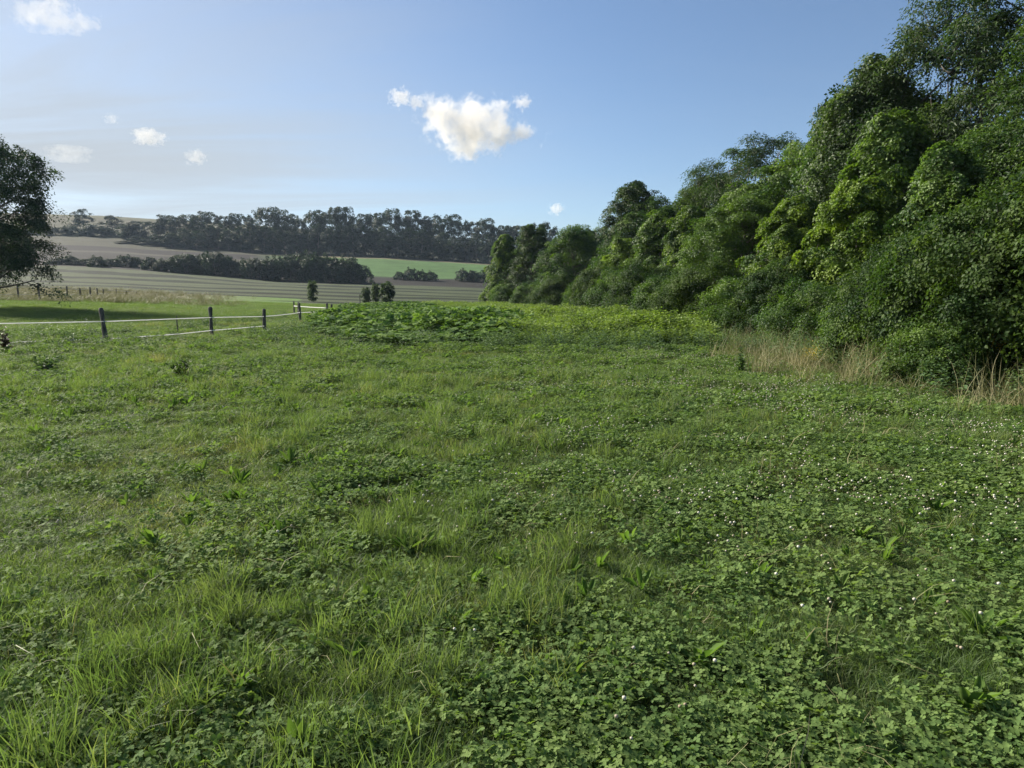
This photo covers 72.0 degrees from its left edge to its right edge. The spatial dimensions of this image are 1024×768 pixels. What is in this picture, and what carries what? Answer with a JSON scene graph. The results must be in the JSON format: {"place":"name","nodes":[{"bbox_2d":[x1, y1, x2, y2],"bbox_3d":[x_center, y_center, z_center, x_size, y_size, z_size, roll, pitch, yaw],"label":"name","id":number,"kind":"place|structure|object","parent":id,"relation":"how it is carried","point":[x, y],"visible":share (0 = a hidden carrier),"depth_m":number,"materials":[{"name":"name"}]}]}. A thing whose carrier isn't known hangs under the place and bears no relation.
{"place":"outdoors","nodes":[
{"label":"outdoors","id":0,"kind":"place"},
{"bbox_2d":[30,352,62,370],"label":"weed","id":1,"kind":"object","parent":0,"point":[44,363],"visible":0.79,"depth_m":14.45,"materials":[{"name":"green plant"}]},
{"bbox_2d":[0,213,1023,767],"bbox_3d":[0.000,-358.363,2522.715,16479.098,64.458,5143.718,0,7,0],"label":"ground","id":2,"kind":"structure","parent":0,"point":[446,287],"depth_m":133.63,"materials":[{"name":"green plant"}]},
{"bbox_2d":[0,134,71,306],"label":"oak tree","id":3,"kind":"object","parent":2,"relation":"on","point":[16,243],"visible":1,"depth_m":50.80,"materials":[{"name":"green plant"}]},
{"bbox_2d":[68,209,95,226],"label":"woodland tree","id":4,"kind":"object","parent":2,"relation":"on","point":[77,221],"visible":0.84,"depth_m":417.95,"materials":[{"name":"green plant"}]},
{"bbox_2d":[77,224,108,235],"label":"hedge bush","id":5,"kind":"object","parent":2,"relation":"on","point":[87,229],"visible":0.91,"depth_m":387.03,"materials":[{"name":"green plant"}]},
{"bbox_2d":[94,215,125,231],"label":"woodland tree","id":6,"kind":"object","parent":2,"relation":"on","point":[110,222],"visible":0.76,"depth_m":408.90,"materials":[{"name":"green plant"}]},
{"bbox_2d":[0,301,332,342],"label":"paddock fence","id":7,"kind":"object","parent":2,"relation":"on","point":[103,321],"visible":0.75,"depth_m":27.01,"materials":[{"name":"white wood"}]},
{"bbox_2d":[0,295,338,338],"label":"paddock grass","id":8,"kind":"structure","parent":2,"relation":"on","point":[268,306],"depth_m":50.94,"materials":[{"name":"plant"}]},
{"bbox_2d":[169,254,204,273],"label":"hedge bush","id":9,"kind":"object","parent":2,"relation":"on","point":[193,263],"visible":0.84,"depth_m":229.63,"materials":[{"name":"green plant"}]},
{"bbox_2d":[175,214,198,244],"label":"woodland tree","id":10,"kind":"object","parent":2,"relation":"on","point":[192,220],"visible":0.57,"depth_m":371.58,"materials":[{"name":"green plant"}]},
{"bbox_2d":[184,230,207,248],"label":"woodland tree","id":11,"kind":"object","parent":2,"relation":"on","point":[193,242],"visible":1,"depth_m":354.56,"materials":[{"name":"green plant"}]},
{"bbox_2d":[196,211,218,243],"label":"woodland tree","id":12,"kind":"object","parent":2,"relation":"on","point":[205,217],"visible":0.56,"depth_m":370.26,"materials":[{"name":"green plant"}]},
{"bbox_2d":[199,252,232,275],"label":"hedge bush","id":13,"kind":"object","parent":2,"relation":"on","point":[210,264],"visible":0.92,"depth_m":229.53,"materials":[{"name":"green plant"}]},
{"bbox_2d":[229,213,246,244],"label":"woodland tree","id":14,"kind":"object","parent":2,"relation":"on","point":[237,220],"visible":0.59,"depth_m":371.81,"materials":[{"name":"green plant"}]},
{"bbox_2d":[226,226,253,250],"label":"woodland tree","id":15,"kind":"object","parent":2,"relation":"on","point":[235,244],"visible":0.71,"depth_m":356.84,"materials":[{"name":"green plant"}]},
{"bbox_2d":[238,258,263,278],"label":"hedge bush","id":16,"kind":"object","parent":2,"relation":"on","point":[247,269],"visible":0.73,"depth_m":229.14,"materials":[{"name":"green plant"}]},
{"bbox_2d":[236,221,268,251],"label":"woodland tree","id":17,"kind":"object","parent":2,"relation":"on","point":[246,248],"visible":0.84,"depth_m":354.16,"materials":[{"name":"green plant"}]},
{"bbox_2d":[248,226,275,252],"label":"woodland tree","id":18,"kind":"object","parent":2,"relation":"on","point":[263,230],"visible":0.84,"depth_m":356.37,"materials":[{"name":"green plant"}]},
{"bbox_2d":[250,256,281,279],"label":"hedge bush","id":19,"kind":"object","parent":2,"relation":"on","point":[256,263],"visible":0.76,"depth_m":228.79,"materials":[{"name":"green plant"}]},
{"bbox_2d":[257,206,280,251],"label":"woodland tree","id":20,"kind":"object","parent":2,"relation":"on","point":[271,221],"visible":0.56,"depth_m":368.38,"materials":[{"name":"green plant"}]},
{"bbox_2d":[263,227,284,252],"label":"woodland tree","id":21,"kind":"object","parent":2,"relation":"on","point":[275,239],"visible":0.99,"depth_m":356.92,"materials":[{"name":"green plant"}]},
{"bbox_2d":[260,255,290,280],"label":"hedge bush","id":22,"kind":"object","parent":2,"relation":"on","point":[277,265],"visible":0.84,"depth_m":229.75,"materials":[{"name":"green plant"}]},
{"bbox_2d":[274,225,295,252],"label":"woodland tree","id":23,"kind":"object","parent":2,"relation":"on","point":[283,233],"visible":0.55,"depth_m":361.39,"materials":[{"name":"green plant"}]},
{"bbox_2d":[283,253,306,280],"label":"hedge bush","id":24,"kind":"object","parent":2,"relation":"on","point":[291,261],"visible":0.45,"depth_m":236.02,"materials":[{"name":"green plant"}]},
{"bbox_2d":[283,232,307,253],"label":"woodland tree","id":25,"kind":"object","parent":2,"relation":"on","point":[291,243],"visible":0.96,"depth_m":356.77,"materials":[{"name":"green plant"}]},
{"bbox_2d":[295,249,321,281],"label":"hedge bush","id":26,"kind":"object","parent":2,"relation":"on","point":[306,264],"visible":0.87,"depth_m":232.46,"materials":[{"name":"green plant"}]},
{"bbox_2d":[304,210,326,247],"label":"woodland tree","id":27,"kind":"object","parent":2,"relation":"on","point":[316,219],"visible":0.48,"depth_m":368.99,"materials":[{"name":"green plant"}]},
{"bbox_2d":[305,223,326,254],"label":"woodland tree","id":28,"kind":"object","parent":2,"relation":"on","point":[318,228],"visible":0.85,"depth_m":361.13,"materials":[{"name":"green plant"}]},
{"bbox_2d":[313,253,344,282],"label":"hedge bush","id":29,"kind":"object","parent":2,"relation":"on","point":[322,278],"visible":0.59,"depth_m":232.15,"materials":[{"name":"green plant"}]},
{"bbox_2d":[319,227,340,254],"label":"woodland tree","id":30,"kind":"object","parent":2,"relation":"on","point":[328,246],"visible":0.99,"depth_m":356.51,"materials":[{"name":"green plant"}]},
{"bbox_2d":[324,206,343,252],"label":"woodland tree","id":31,"kind":"object","parent":2,"relation":"on","point":[328,213],"visible":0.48,"depth_m":368.78,"materials":[{"name":"green plant"}]},
{"bbox_2d":[331,224,351,254],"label":"woodland tree","id":32,"kind":"object","parent":2,"relation":"on","point":[340,249],"visible":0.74,"depth_m":359.58,"materials":[{"name":"green plant"}]},
{"bbox_2d":[326,254,357,283],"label":"hedge bush","id":33,"kind":"object","parent":2,"relation":"on","point":[339,271],"visible":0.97,"depth_m":230.57,"materials":[{"name":"green plant"}]},
{"bbox_2d":[330,206,354,253],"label":"woodland tree","id":34,"kind":"object","parent":2,"relation":"on","point":[345,217],"visible":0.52,"depth_m":370.10,"materials":[{"name":"green plant"}]},
{"bbox_2d":[334,256,365,282],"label":"hedge bush","id":35,"kind":"object","parent":2,"relation":"on","point":[352,261],"visible":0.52,"depth_m":234.90,"materials":[{"name":"green plant"}]},
{"bbox_2d":[340,224,365,255],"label":"woodland tree","id":36,"kind":"object","parent":2,"relation":"on","point":[351,231],"visible":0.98,"depth_m":358.32,"materials":[{"name":"green plant"}]},
{"bbox_2d":[346,264,374,282],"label":"hedge bush","id":37,"kind":"object","parent":2,"relation":"on","point":[368,272],"visible":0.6,"depth_m":235.12,"materials":[{"name":"green plant"}]},
{"bbox_2d":[353,224,375,255],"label":"woodland tree","id":38,"kind":"object","parent":2,"relation":"on","point":[360,250],"visible":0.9,"depth_m":360.23,"materials":[{"name":"green plant"}]},
{"bbox_2d":[356,213,372,253],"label":"woodland tree","id":39,"kind":"object","parent":2,"relation":"on","point":[362,221],"visible":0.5,"depth_m":377.32,"materials":[{"name":"green plant"}]},
{"bbox_2d":[371,212,391,250],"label":"woodland tree","id":40,"kind":"object","parent":2,"relation":"on","point":[380,220],"visible":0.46,"depth_m":369.77,"materials":[{"name":"green plant"}]},
{"bbox_2d":[368,225,401,256],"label":"woodland tree","id":41,"kind":"object","parent":2,"relation":"on","point":[379,250],"visible":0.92,"depth_m":355.50,"materials":[{"name":"green plant"}]},
{"bbox_2d":[377,281,395,301],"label":"young tree","id":42,"kind":"object","parent":2,"relation":"on","point":[388,292],"visible":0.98,"depth_m":91.08,"materials":[{"name":"green plant"}]},
{"bbox_2d":[383,208,401,254],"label":"woodland tree","id":43,"kind":"object","parent":2,"relation":"on","point":[389,214],"visible":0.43,"depth_m":381.38,"materials":[{"name":"green plant"}]},
{"bbox_2d":[384,233,412,257],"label":"woodland tree","id":44,"kind":"object","parent":2,"relation":"on","point":[404,249],"visible":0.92,"depth_m":355.45,"materials":[{"name":"green plant"}]},
{"bbox_2d":[390,214,413,250],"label":"woodland tree","id":45,"kind":"object","parent":2,"relation":"on","point":[404,224],"visible":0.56,"depth_m":380.99,"materials":[{"name":"green plant"}]},
{"bbox_2d":[403,210,421,252],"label":"woodland tree","id":46,"kind":"object","parent":2,"relation":"on","point":[415,215],"visible":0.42,"depth_m":384.00,"materials":[{"name":"green plant"}]},
{"bbox_2d":[297,300,538,343],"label":"pumpkin leaves","id":47,"kind":"object","parent":2,"relation":"on","point":[405,315],"visible":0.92,"depth_m":26.45,"materials":[{"name":"green plant"}]},
{"bbox_2d":[406,229,433,258],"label":"woodland tree","id":48,"kind":"object","parent":2,"relation":"on","point":[424,254],"visible":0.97,"depth_m":357.52,"materials":[{"name":"green plant"}]},
{"bbox_2d":[421,235,446,259],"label":"woodland tree","id":49,"kind":"object","parent":2,"relation":"on","point":[435,252],"visible":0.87,"depth_m":358.95,"materials":[{"name":"green plant"}]},
{"bbox_2d":[431,218,452,253],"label":"woodland tree","id":50,"kind":"object","parent":2,"relation":"on","point":[439,227],"visible":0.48,"depth_m":372.41,"materials":[{"name":"green plant"}]},
{"bbox_2d":[442,214,462,259],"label":"woodland tree","id":51,"kind":"object","parent":2,"relation":"on","point":[455,224],"visible":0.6,"depth_m":380.27,"materials":[{"name":"green plant"}]},
{"bbox_2d":[444,237,463,260],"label":"woodland tree","id":52,"kind":"object","parent":2,"relation":"on","point":[455,247],"visible":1,"depth_m":356.38,"materials":[{"name":"green plant"}]},
{"bbox_2d":[456,236,477,260],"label":"woodland tree","id":53,"kind":"object","parent":2,"relation":"on","point":[465,245],"visible":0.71,"depth_m":362.88,"materials":[{"name":"green plant"}]},
{"bbox_2d":[466,232,486,261],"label":"woodland tree","id":54,"kind":"object","parent":2,"relation":"on","point":[478,244],"visible":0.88,"depth_m":359.97,"materials":[{"name":"green plant"}]},
{"bbox_2d":[475,218,495,261],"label":"woodland tree","id":55,"kind":"object","parent":2,"relation":"on","point":[486,228],"visible":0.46,"depth_m":369.06,"materials":[{"name":"green plant"}]},
{"bbox_2d":[478,234,495,263],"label":"woodland tree","id":56,"kind":"object","parent":2,"relation":"on","point":[485,257],"visible":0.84,"depth_m":355.08,"materials":[{"name":"green plant"}]},
{"bbox_2d":[478,234,520,300],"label":"maple tree","id":57,"kind":"object","parent":2,"relation":"on","point":[504,255],"visible":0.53,"depth_m":85.62,"materials":[{"name":"green plant"}]},
{"bbox_2d":[488,283,519,302],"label":"shrub","id":58,"kind":"object","parent":2,"relation":"on","point":[501,293],"visible":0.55,"depth_m":81.78,"materials":[{"name":"green plant"}]},
{"bbox_2d":[0,325,1023,767],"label":"clover","id":59,"kind":"object","parent":2,"relation":"on","point":[600,739],"depth_m":4.31,"materials":[{"name":"green plant"}]},
{"bbox_2d":[0,300,1023,767],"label":"meadow grass","id":60,"kind":"structure","parent":2,"relation":"on","point":[130,662],"depth_m":4.18,"materials":[{"name":"green plant"}]},
{"bbox_2d":[0,337,1023,767],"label":"broadleaf weeds","id":61,"kind":"object","parent":2,"relation":"on","point":[966,697],"visible":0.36,"depth_m":4.69,"materials":[{"name":"green plant"}]},
{"bbox_2d":[0,303,1023,404],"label":"tall weeds","id":62,"kind":"object","parent":2,"relation":"on","point":[560,340],"visible":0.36,"depth_m":20.26,"materials":[{"name":"green plant"}]},
{"bbox_2d":[0,285,1023,412],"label":"dry grass","id":63,"kind":"structure","parent":2,"relation":"on","point":[139,296],"depth_m":15.18,"materials":[{"name":"plant"}]},
{"bbox_2d":[0,357,1023,767],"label":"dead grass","id":64,"kind":"structure","parent":2,"relation":"on","point":[466,523],"depth_m":5.09,"materials":[{"name":"plant"}]},
{"bbox_2d":[508,279,544,304],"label":"shrub","id":65,"kind":"object","parent":2,"relation":"on","point":[525,290],"visible":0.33,"depth_m":74.53,"materials":[{"name":"green plant"}]},
{"bbox_2d":[505,224,559,301],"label":"broadleaf tree","id":66,"kind":"object","parent":2,"relation":"on","point":[530,244],"visible":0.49,"depth_m":81.77,"materials":[{"name":"green plant"}]},
{"bbox_2d":[526,273,573,305],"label":"hazel shrub","id":67,"kind":"object","parent":2,"relation":"on","point":[547,287],"visible":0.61,"depth_m":66.38,"materials":[{"name":"green plant"}]},
{"bbox_2d":[529,224,606,302],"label":"broadleaf tree","id":68,"kind":"object","parent":2,"relation":"on","point":[575,239],"visible":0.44,"depth_m":69.61,"materials":[{"name":"green plant"}]},
{"bbox_2d":[421,299,726,347],"bbox_3d":[-1.544,-5.717,52.942,19.081,1.476,66.348,0,7,0],"label":"leafy crop","id":69,"kind":"object","parent":2,"relation":"on","point":[566,316],"visible":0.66,"depth_m":23.41,"materials":[{"name":"green plant"}]},
{"bbox_2d":[561,260,622,307],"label":"hazel shrub","id":70,"kind":"object","parent":2,"relation":"on","point":[589,276],"visible":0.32,"depth_m":50.77,"materials":[{"name":"green plant"}]},
{"bbox_2d":[581,267,635,308],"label":"shrub","id":71,"kind":"object","parent":2,"relation":"on","point":[599,298],"visible":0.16,"depth_m":44.25,"materials":[{"name":"green plant"}]},
{"bbox_2d":[579,180,664,282],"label":"broadleaf tree","id":72,"kind":"object","parent":2,"relation":"on","point":[634,191],"visible":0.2,"depth_m":61.43,"materials":[{"name":"green plant"}]},
{"bbox_2d":[600,238,646,269],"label":"maple tree","id":73,"kind":"object","parent":2,"relation":"on","point":[622,245],"visible":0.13,"depth_m":52.29,"materials":[{"name":"green plant"}]},
{"bbox_2d":[588,195,673,269],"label":"broadleaf tree","id":74,"kind":"object","parent":2,"relation":"on","point":[630,215],"visible":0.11,"depth_m":59.54,"materials":[{"name":"green plant"}]},
{"bbox_2d":[594,259,674,308],"bbox_3d":[7.232,-5.020,38.600,5.228,3.684,5.176,-1,7,-7],"label":"hazel shrub","id":75,"kind":"object","parent":2,"relation":"on","point":[625,288],"visible":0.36,"depth_m":37.86,"materials":[{"name":"green plant"}]},
{"bbox_2d":[620,205,675,274],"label":"maple tree","id":76,"kind":"object","parent":2,"relation":"on","point":[646,233],"visible":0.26,"depth_m":48.39,"materials":[{"name":"green plant"}]},
{"bbox_2d":[627,268,691,313],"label":"shrub","id":77,"kind":"object","parent":2,"relation":"on","point":[642,293],"visible":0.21,"depth_m":33.33,"materials":[{"name":"green plant"}]},
{"bbox_2d":[657,205,715,270],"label":"maple tree","id":78,"kind":"object","parent":2,"relation":"on","point":[674,236],"visible":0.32,"depth_m":41.39,"materials":[{"name":"green plant"}]},
{"bbox_2d":[646,176,736,271],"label":"broadleaf tree","id":79,"kind":"object","parent":2,"relation":"on","point":[674,204],"visible":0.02,"depth_m":48.34,"materials":[{"name":"green plant"}]},
{"bbox_2d":[639,258,746,325],"bbox_3d":[8.295,-3.648,29.735,5.176,3.322,5.228,-5,9,-36],"label":"hazel shrub","id":80,"kind":"object","parent":2,"relation":"on","point":[687,286],"visible":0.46,"depth_m":29.09,"materials":[{"name":"green plant"}]},
{"bbox_2d":[650,157,752,274],"bbox_3d":[13.760,-9.519,47.069,8.593,10.480,9.012,4,9,30],"label":"ash tree","id":81,"kind":"object","parent":2,"relation":"on","point":[682,192],"visible":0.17,"depth_m":45.88,"materials":[{"name":"green plant"}]},
{"bbox_2d":[671,190,775,283],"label":"broadleaf tree","id":82,"kind":"object","parent":2,"relation":"on","point":[713,231],"visible":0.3,"depth_m":36.19,"materials":[{"name":"green plant"}]},
{"bbox_2d":[694,275,782,338],"bbox_3d":[8.692,-2.825,25.787,3.744,2.626,4.424,-1,7,-4],"label":"shrub","id":83,"kind":"object","parent":2,"relation":"on","point":[718,293],"visible":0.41,"depth_m":25.04,"materials":[{"name":"green plant"}]},
{"bbox_2d":[682,131,804,275],"bbox_3d":[14.981,-9.412,43.403,10.138,11.338,9.667,3,8,23],"label":"ash tree","id":84,"kind":"object","parent":2,"relation":"on","point":[757,154],"visible":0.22,"depth_m":41.46,"materials":[{"name":"green plant"}]},
{"bbox_2d":[708,139,809,277],"bbox_3d":[15.881,-8.382,39.595,10.619,10.322,10.114,6,10,40],"label":"broadleaf tree","id":85,"kind":"object","parent":2,"relation":"on","point":[771,189],"visible":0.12,"depth_m":38.07,"materials":[{"name":"green plant"}]},
{"bbox_2d":[708,256,832,337],"bbox_3d":[9.466,-2.917,24.939,4.726,3.090,4.774,3,8,24],"label":"hazel shrub","id":86,"kind":"object","parent":2,"relation":"on","point":[776,278],"visible":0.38,"depth_m":24.00,"materials":[{"name":"green plant"}]},
{"bbox_2d":[734,195,821,285],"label":"maple tree","id":87,"kind":"object","parent":2,"relation":"on","point":[784,239],"visible":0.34,"depth_m":29.65,"materials":[{"name":"green plant"}]},
{"bbox_2d":[749,277,856,344],"bbox_3d":[8.942,-1.968,20.540,3.933,2.283,3.328,-5,9,-33],"label":"shrub","id":88,"kind":"object","parent":2,"relation":"on","point":[803,322],"visible":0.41,"depth_m":20.07,"materials":[{"name":"green plant"}]},
{"bbox_2d":[782,100,840,196],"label":"broadleaf tree","id":89,"kind":"object","parent":2,"relation":"on","point":[816,113],"depth_m":34.95,"materials":[{"name":"green plant"}]},
{"bbox_2d":[777,176,901,316],"bbox_3d":[11.474,-4.090,23.938,4.713,5.551,4.368,5,9,34],"label":"maple tree","id":90,"kind":"object","parent":2,"relation":"on","point":[868,197],"visible":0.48,"depth_m":23.00,"materials":[{"name":"green plant"}]},
{"bbox_2d":[800,290,888,366],"bbox_3d":[7.900,-1.215,15.527,2.827,2.029,2.392,4,8,27],"label":"shrub","id":91,"kind":"object","parent":2,"relation":"on","point":[833,330],"visible":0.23,"depth_m":15.37,"materials":[{"name":"green plant"}]},
{"bbox_2d":[779,52,943,244],"bbox_3d":[16.036,-8.227,31.655,8.319,12.070,8.348,-1,7,-6],"label":"broadleaf tree","id":92,"kind":"object","parent":2,"relation":"on","point":[840,99],"visible":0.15,"depth_m":29.90,"materials":[{"name":"green plant"}]},
{"bbox_2d":[805,107,933,281],"bbox_3d":[14.032,-5.905,26.353,5.981,8.686,6.787,-2,8,-14],"label":"maple tree","id":93,"kind":"object","parent":2,"relation":"on","point":[890,153],"visible":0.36,"depth_m":25.35,"materials":[{"name":"green plant"}]},
{"bbox_2d":[785,87,966,274],"bbox_3d":[16.646,-7.936,32.333,10.618,11.354,10.114,-2,8,-16],"label":"broadleaf tree","id":94,"kind":"object","parent":2,"relation":"on","point":[806,164],"visible":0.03,"depth_m":31.05,"materials":[{"name":"green plant"}]},
{"bbox_2d":[815,218,968,364],"bbox_3d":[8.895,-1.848,15.254,3.826,3.512,3.864,-5,9,-34],"label":"hazel shrub","id":95,"kind":"object","parent":2,"relation":"on","point":[857,279],"visible":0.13,"depth_m":15.28,"materials":[{"name":"green plant"}]},
{"bbox_2d":[809,0,1023,201],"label":"ash tree","id":96,"kind":"object","parent":2,"relation":"on","point":[918,37],"visible":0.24,"depth_m":28.27,"materials":[{"name":"green plant"}]},
{"bbox_2d":[836,171,1023,394],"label":"hazel shrub","id":97,"kind":"object","parent":2,"relation":"on","point":[957,226],"visible":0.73,"depth_m":12.18,"materials":[{"name":"green plant"}]},
{"bbox_2d":[867,140,995,263],"bbox_3d":[13.219,-4.235,21.718,4.601,6.334,5.221,6,10,39],"label":"maple tree","id":98,"kind":"object","parent":2,"relation":"on","point":[946,177],"visible":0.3,"depth_m":20.90,"materials":[{"name":"green plant"}]},
{"bbox_2d":[875,316,1013,393],"bbox_3d":[7.375,-0.505,12.002,1.872,1.380,2.212,0,7,-3],"label":"shrub","id":99,"kind":"object","parent":2,"relation":"on","point":[926,337],"visible":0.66,"depth_m":11.47,"materials":[{"name":"green plant"}]},
{"bbox_2d":[875,155,1023,380],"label":"hazel shrub","id":100,"kind":"object","parent":2,"relation":"on","point":[987,263],"visible":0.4,"depth_m":11.50,"materials":[{"name":"green plant"}]},
{"bbox_2d":[896,0,1023,150],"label":"ash tree","id":101,"kind":"object","parent":2,"relation":"on","point":[959,29],"visible":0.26,"depth_m":26.56,"materials":[{"name":"green plant"}]},
{"bbox_2d":[952,117,1023,202],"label":"broadleaf tree","id":102,"kind":"object","parent":2,"relation":"on","point":[987,145],"visible":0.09,"depth_m":22.41,"materials":[{"name":"green plant"}]},
{"bbox_2d":[967,19,1023,201],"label":"ash tree","id":103,"kind":"object","parent":2,"relation":"on","point":[1017,94],"visible":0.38,"depth_m":22.08,"materials":[{"name":"green plant"}]},
{"bbox_2d":[0,0,1023,241],"label":"sky","id":104,"kind":"structure","parent":0,"point":[512,113],"materials":[{"name":"blue"}]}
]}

